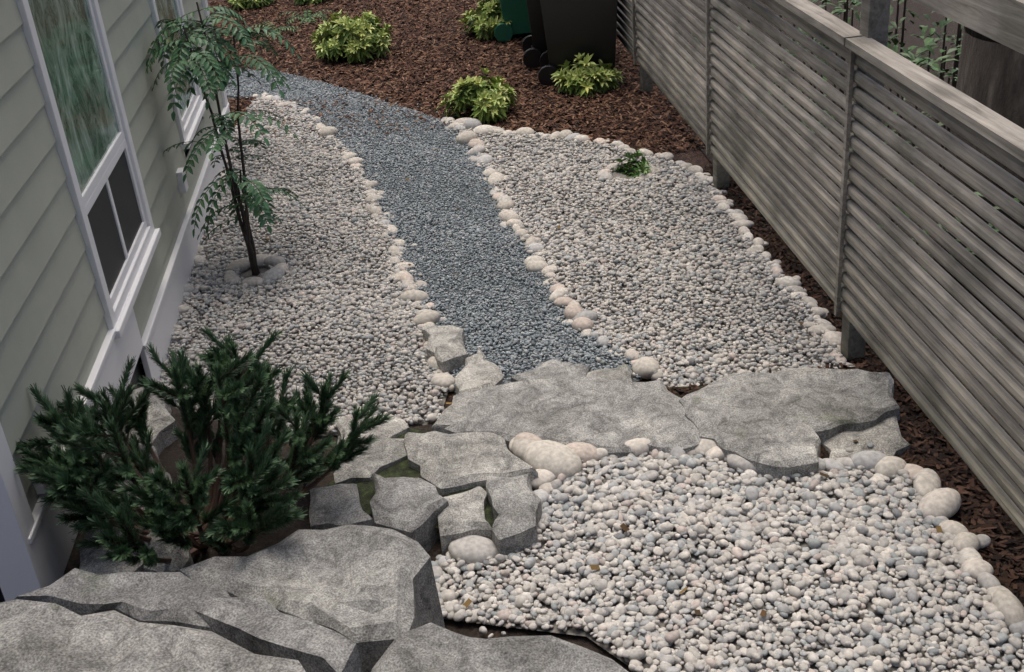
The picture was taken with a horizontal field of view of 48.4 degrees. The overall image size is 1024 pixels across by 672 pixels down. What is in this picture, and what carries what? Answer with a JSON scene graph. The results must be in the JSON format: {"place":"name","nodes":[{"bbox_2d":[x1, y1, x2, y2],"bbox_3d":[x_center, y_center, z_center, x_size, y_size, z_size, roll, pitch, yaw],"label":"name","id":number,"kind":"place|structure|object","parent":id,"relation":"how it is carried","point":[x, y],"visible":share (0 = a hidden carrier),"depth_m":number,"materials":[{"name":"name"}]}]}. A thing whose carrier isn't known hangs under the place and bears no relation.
{"place":"outdoors","nodes":[
{"label":"outdoors","id":0,"kind":"place"},
{"bbox_2d":[324,428,494,527],"bbox_3d":[-0.365,0.574,4.746,1.059,0.001,0.692,3,29,16],"label":"moss","id":1,"kind":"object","parent":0,"point":[366,488],"depth_m":4.72,"materials":[{"name":"green plant"}]},
{"bbox_2d":[334,436,406,484],"bbox_3d":[-0.589,0.622,4.940,0.334,0.310,0.375,-8,28,-4],"label":"flag","id":2,"kind":"object","parent":1,"relation":"on","point":[381,455],"visible":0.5,"depth_m":4.81,"materials":[{"name":"stone"}]},
{"bbox_2d":[335,414,409,442],"bbox_3d":[-0.612,0.527,5.131,0.345,0.303,0.279,-8,28,-4],"label":"rock","id":3,"kind":"object","parent":1,"relation":"on","point":[395,427],"visible":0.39,"depth_m":5.04,"materials":[{"name":"stone"}]},
{"bbox_2d":[225,67,641,394],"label":"path gravel","id":4,"kind":"structure","parent":0,"point":[479,293],"depth_m":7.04,"materials":[{"name":"grey gravel"}]},
{"bbox_2d":[173,92,1023,637],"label":"border stones","id":5,"kind":"object","parent":4,"relation":"on","point":[549,460],"visible":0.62,"depth_m":5.73,"materials":[{"name":"beige stone"}]},
{"bbox_2d":[207,0,856,444],"bbox_3d":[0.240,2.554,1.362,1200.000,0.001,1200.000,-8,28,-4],"label":"ground","id":6,"kind":"structure","parent":0,"point":[695,156],"depth_m":10.90,"materials":[{"name":"brown wood"}]},
{"bbox_2d":[0,119,201,602],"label":"house","id":7,"kind":"structure","parent":6,"relation":"on","point":[139,371],"depth_m":5.80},
{"bbox_2d":[28,0,193,193],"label":"window glass","id":8,"kind":"object","parent":7,"relation":"attached to","point":[70,50],"visible":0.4,"depth_m":5.33,"materials":[{"name":"glass"}]},
{"bbox_2d":[0,0,223,511],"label":"house siding","id":9,"kind":"object","parent":7,"relation":"attached to","point":[53,328],"visible":0.61,"depth_m":4.64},
{"bbox_2d":[87,151,141,294],"bbox_3d":[-1.971,-0.581,5.669,0.001,0.420,0.990,-8,28,-4],"label":"screen window","id":10,"kind":"structure","parent":7,"relation":"attached to","point":[103,225],"depth_m":5.63,"materials":[{"name":"black glass"}]},
{"bbox_2d":[0,0,233,600],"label":"house trim","id":11,"kind":"structure","parent":7,"relation":"attached to","point":[36,545],"depth_m":5.40,"materials":[{"name":"white wood"}]},
{"bbox_2d":[110,443,174,544],"bbox_3d":[-1.466,0.770,4.630,0.268,0.505,0.616,-13,29,-13],"label":"shrub","id":12,"kind":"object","parent":6,"relation":"on","point":[153,471],"depth_m":4.54,"materials":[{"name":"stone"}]},
{"bbox_2d":[123,387,178,456],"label":"rock wall","id":13,"kind":"structure","parent":6,"relation":"on","point":[161,422],"depth_m":4.91,"materials":[{"name":"stone"}]},
{"bbox_2d":[143,529,193,571],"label":"rock wall","id":14,"kind":"structure","parent":6,"relation":"on","point":[181,558],"depth_m":4.07,"materials":[{"name":"stone"}]},
{"bbox_2d":[63,406,317,575],"bbox_3d":[-1.281,0.816,4.968,1.136,0.716,1.595,-8,28,-4],"label":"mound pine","id":15,"kind":"object","parent":6,"relation":"on","point":[170,455],"visible":0.07,"depth_m":4.41,"materials":[{"name":"soil"}]},
{"bbox_2d":[13,326,394,568],"bbox_3d":[-1.152,0.388,4.192,1.440,0.845,1.355,-8,28,-4],"label":"mugo pine","id":16,"kind":"object","parent":15,"relation":"on","point":[57,473],"depth_m":3.98,"materials":[{"name":"green plant"}]},
{"bbox_2d":[146,2,305,275],"bbox_3d":[-1.707,-1.189,7.039,0.942,1.634,1.256,-20,31,-25],"label":"tree","id":17,"kind":"object","parent":6,"relation":"on","point":[214,81],"depth_m":6.80,"materials":[{"name":"green plant"}]},
{"bbox_2d":[228,0,273,9],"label":"shrub","id":18,"kind":"object","parent":6,"relation":"on","point":[250,4],"depth_m":14.63,"materials":[{"name":"green plant"}]},
{"bbox_2d":[250,21,302,38],"bbox_3d":[-2.750,-3.439,13.317,0.829,0.467,0.804,-8,28,-4],"label":"fern","id":19,"kind":"object","parent":6,"relation":"on","point":[274,27],"depth_m":13.30,"materials":[{"name":"green plant"}]},
{"bbox_2d":[275,9,334,25],"bbox_3d":[-2.466,-3.721,13.802,0.886,0.450,0.725,-8,28,-4],"label":"fern","id":20,"kind":"object","parent":6,"relation":"on","point":[310,12],"depth_m":13.73,"materials":[{"name":"green plant"}]},
{"bbox_2d":[164,104,447,435],"bbox_3d":[-1.433,-0.923,8.149,1.562,0.001,6.285,-8,28,-4],"label":"bed base","id":21,"kind":"object","parent":6,"relation":"on","point":[247,274],"visible":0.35,"depth_m":6.43,"materials":[{"name":"grey gravel"}]},
{"bbox_2d":[157,94,448,434],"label":"pebbles","id":22,"kind":"object","parent":21,"relation":"on","point":[328,203],"visible":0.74,"depth_m":6.88,"materials":[{"name":"white gravel"}]},
{"bbox_2d":[294,0,328,4],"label":"shrub","id":23,"kind":"object","parent":6,"relation":"on","point":[300,2],"visible":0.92,"depth_m":14.60,"materials":[{"name":"green plant"}]},
{"bbox_2d":[309,484,373,529],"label":"flag","id":24,"kind":"object","parent":6,"relation":"on","point":[334,506],"visible":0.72,"depth_m":4.40,"materials":[{"name":"stone"}]},
{"bbox_2d":[310,8,396,63],"bbox_3d":[-1.662,-3.150,11.889,0.933,0.514,0.941,-8,28,-4],"label":"shrub","id":25,"kind":"object","parent":6,"relation":"on","point":[358,41],"depth_m":11.69,"materials":[{"name":"green plant"}]},
{"bbox_2d":[242,71,633,147],"bbox_3d":[-0.689,-2.052,10.084,3.431,0.047,1.437,-8,28,-4],"label":"mulch spill","id":26,"kind":"object","parent":6,"relation":"on","point":[436,96],"visible":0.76,"depth_m":9.97,"materials":[{"name":"brown wood"}]},
{"bbox_2d":[422,324,468,374],"bbox_3d":[-0.347,0.104,6.043,0.229,0.206,0.486,-8,28,-4],"label":"rock","id":27,"kind":"object","parent":6,"relation":"on","point":[445,347],"visible":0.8,"depth_m":5.95,"materials":[{"name":"stone"}]},
{"bbox_2d":[403,431,537,495],"bbox_3d":[-0.172,0.609,4.849,0.556,0.310,0.459,-8,28,-4],"label":"flag","id":28,"kind":"object","parent":6,"relation":"on","point":[444,463],"visible":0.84,"depth_m":4.73,"materials":[{"name":"stone"}]},
{"bbox_2d":[436,67,516,124],"bbox_3d":[-0.305,-2.029,9.699,0.721,0.470,0.762,-8,28,-4],"label":"shrub","id":29,"kind":"object","parent":6,"relation":"on","point":[493,107],"depth_m":9.58,"materials":[{"name":"green plant"}]},
{"bbox_2d":[455,347,502,394],"bbox_3d":[-0.164,0.263,5.683,0.245,0.255,0.463,-8,28,-4],"label":"rock","id":30,"kind":"object","parent":6,"relation":"on","point":[478,371],"visible":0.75,"depth_m":5.56,"materials":[{"name":"stone"}]},
{"bbox_2d":[458,0,511,39],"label":"shrub","id":31,"kind":"object","parent":6,"relation":"on","point":[484,23],"depth_m":12.03,"materials":[{"name":"green plant"}]},
{"bbox_2d":[178,93,802,431],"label":"leaf litter beds","id":32,"kind":"object","parent":6,"relation":"on","point":[558,227],"visible":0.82,"depth_m":7.56,"materials":[{"name":"brown plant"}]},
{"bbox_2d":[494,0,530,42],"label":"green wheelie bin","id":33,"kind":"object","parent":6,"relation":"on","point":[515,12],"visible":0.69,"depth_m":11.92,"materials":[{"name":"green plastic"}]},
{"bbox_2d":[486,474,541,554],"bbox_3d":[0.021,0.767,4.478,0.219,0.306,0.410,-8,28,-4],"label":"flag","id":34,"kind":"object","parent":6,"relation":"on","point":[515,503],"visible":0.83,"depth_m":4.36,"materials":[{"name":"stone"}]},
{"bbox_2d":[522,0,546,68],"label":"trash bin","id":35,"kind":"object","parent":6,"relation":"on","point":[534,45],"visible":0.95,"depth_m":10.87,"materials":[{"name":"black plastic"}]},
{"bbox_2d":[511,359,589,381],"bbox_3d":[0.198,0.276,5.618,0.408,0.253,0.279,-8,28,-4],"label":"rock","id":36,"kind":"object","parent":6,"relation":"on","point":[553,369],"visible":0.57,"depth_m":5.54,"materials":[{"name":"stone"}]},
{"bbox_2d":[431,377,701,459],"bbox_3d":[0.302,0.440,5.164,1.286,0.293,0.634,4,29,16],"label":"flag","id":37,"kind":"object","parent":6,"relation":"on","point":[611,417],"visible":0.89,"depth_m":5.07,"materials":[{"name":"stone"}]},
{"bbox_2d":[538,0,617,86],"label":"trash bin","id":38,"kind":"object","parent":6,"relation":"on","point":[572,28],"visible":0.92,"depth_m":10.15,"materials":[{"name":"black plastic"}]},
{"bbox_2d":[550,53,624,97],"bbox_3d":[0.670,-2.321,10.171,0.670,0.446,0.710,-8,28,-4],"label":"shrub","id":39,"kind":"object","parent":6,"relation":"on","point":[581,79],"depth_m":10.02,"materials":[{"name":"green plant"}]},
{"bbox_2d":[586,364,632,381],"bbox_3d":[0.475,0.289,5.569,0.259,0.250,0.190,-8,28,-4],"label":"rock","id":40,"kind":"object","parent":6,"relation":"on","point":[623,372],"visible":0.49,"depth_m":5.51,"materials":[{"name":"stone"}]},
{"bbox_2d":[615,149,652,177],"bbox_3d":[0.870,-1.198,8.190,0.248,0.290,0.362,-26,34,-33],"label":"bed plant","id":41,"kind":"object","parent":6,"relation":"on","point":[644,163],"depth_m":8.17,"materials":[{"name":"green plant"}]},
{"bbox_2d":[486,137,839,386],"bbox_3d":[0.718,-0.807,7.554,1.436,0.001,5.161,-10,28,-9],"label":"bed base","id":42,"kind":"object","parent":6,"relation":"on","point":[618,174],"visible":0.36,"depth_m":6.50,"materials":[{"name":"grey gravel"}]},
{"bbox_2d":[446,120,845,386],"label":"pebbles","id":43,"kind":"object","parent":42,"relation":"on","point":[542,164],"visible":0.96,"depth_m":6.79,"materials":[{"name":"beige gravel"}]},
{"bbox_2d":[699,164,903,363],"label":"mulch chips","id":44,"kind":"object","parent":6,"relation":"on","point":[763,232],"visible":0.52,"depth_m":6.80,"materials":[{"name":"brown wood"}]},
{"bbox_2d":[616,0,1023,533],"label":"fence","id":45,"kind":"object","parent":6,"relation":"on","point":[880,65],"visible":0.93,"depth_m":4.91,"materials":[{"name":"grey wood"}]},
{"bbox_2d":[822,416,909,459],"bbox_3d":[1.482,0.537,4.790,0.413,0.258,0.325,-8,28,-4],"label":"flag","id":46,"kind":"object","parent":6,"relation":"on","point":[884,436],"visible":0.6,"depth_m":4.72,"materials":[{"name":"stone"}]},
{"bbox_2d":[281,343,1023,671],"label":"terrace soil","id":47,"kind":"structure","parent":0,"point":[469,629],"depth_m":4.12,"materials":[{"name":"brown soil"}]},
{"bbox_2d":[79,526,144,574],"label":"rock wall","id":48,"kind":"structure","parent":47,"relation":"on","point":[91,561],"depth_m":4.05,"materials":[{"name":"stone"}]},
{"bbox_2d":[0,599,305,671],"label":"step","id":49,"kind":"object","parent":47,"relation":"on","point":[36,636],"visible":1,"depth_m":2.77,"materials":[{"name":"stone"}]},
{"bbox_2d":[14,568,363,671],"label":"flagstone","id":50,"kind":"object","parent":47,"relation":"on","point":[260,626],"visible":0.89,"depth_m":3.21,"materials":[{"name":"stone"}]},
{"bbox_2d":[179,525,444,671],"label":"flagstone","id":51,"kind":"object","parent":47,"relation":"on","point":[371,592],"visible":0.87,"depth_m":3.71,"materials":[{"name":"stone"}]},
{"bbox_2d":[370,473,448,551],"bbox_3d":[-0.392,0.773,4.541,0.317,0.365,0.419,-8,28,-4],"label":"flag","id":52,"kind":"object","parent":47,"relation":"on","point":[412,508],"visible":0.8,"depth_m":4.41,"materials":[{"name":"stone"}]},
{"bbox_2d":[438,486,491,555],"bbox_3d":[-0.176,0.815,4.517,0.216,0.360,0.329,-8,28,-4],"label":"flag","id":53,"kind":"object","parent":47,"relation":"on","point":[461,515],"visible":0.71,"depth_m":4.37,"materials":[{"name":"stone"}]},
{"bbox_2d":[371,623,627,671],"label":"step","id":54,"kind":"object","parent":47,"relation":"on","point":[430,647],"visible":1,"depth_m":3.21,"materials":[{"name":"stone"}]},
{"bbox_2d":[441,465,1023,671],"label":"bed base","id":55,"kind":"object","parent":47,"relation":"on","point":[572,630],"visible":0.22,"depth_m":3.98,"materials":[{"name":"grey gravel"}]},
{"bbox_2d":[431,443,1023,671],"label":"pebbles","id":56,"kind":"object","parent":55,"relation":"on","point":[849,552],"visible":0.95,"depth_m":4.07,"materials":[{"name":"white gravel"}]},
{"bbox_2d":[463,440,942,616],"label":"leaf litter","id":57,"kind":"object","parent":56,"relation":"on","point":[623,526],"visible":0.68,"depth_m":4.14,"materials":[{"name":"brown plant"}]},
{"bbox_2d":[666,386,899,452],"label":"ground","id":58,"kind":"structure","parent":47,"relation":"on","point":[700,387],"depth_m":5.28,"materials":[{"name":"brown soil"}]},
{"bbox_2d":[679,368,899,481],"bbox_3d":[1.259,0.448,4.960,1.014,0.333,0.814,-8,28,-4],"label":"flag","id":59,"kind":"object","parent":47,"relation":"on","point":[788,422],"visible":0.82,"depth_m":4.88,"materials":[{"name":"stone"}]},
{"bbox_2d":[665,351,1023,606],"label":"mulch chips","id":60,"kind":"object","parent":47,"relation":"on","point":[942,459],"visible":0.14,"depth_m":4.52,"materials":[{"name":"brown wood"}]},
{"bbox_2d":[616,0,1023,360],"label":"neighbour soil","id":61,"kind":"structure","parent":0,"point":[919,10],"depth_m":10.08,"materials":[{"name":"brown soil"}]},
{"bbox_2d":[648,0,1023,361],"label":"neighbour shrubs","id":62,"kind":"object","parent":61,"relation":"on","point":[928,42],"depth_m":7.78,"materials":[{"name":"green plant"}]},
{"bbox_2d":[930,26,1023,319],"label":"tree trunk","id":63,"kind":"object","parent":61,"relation":"on","point":[991,74],"visible":0.28,"depth_m":5.53,"materials":[{"name":"plant"}]},
{"bbox_2d":[912,0,1023,54],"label":"wooden beam","id":64,"kind":"structure","parent":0,"point":[1001,21],"depth_m":3.74,"materials":[{"name":"grey wood"}]}
]}

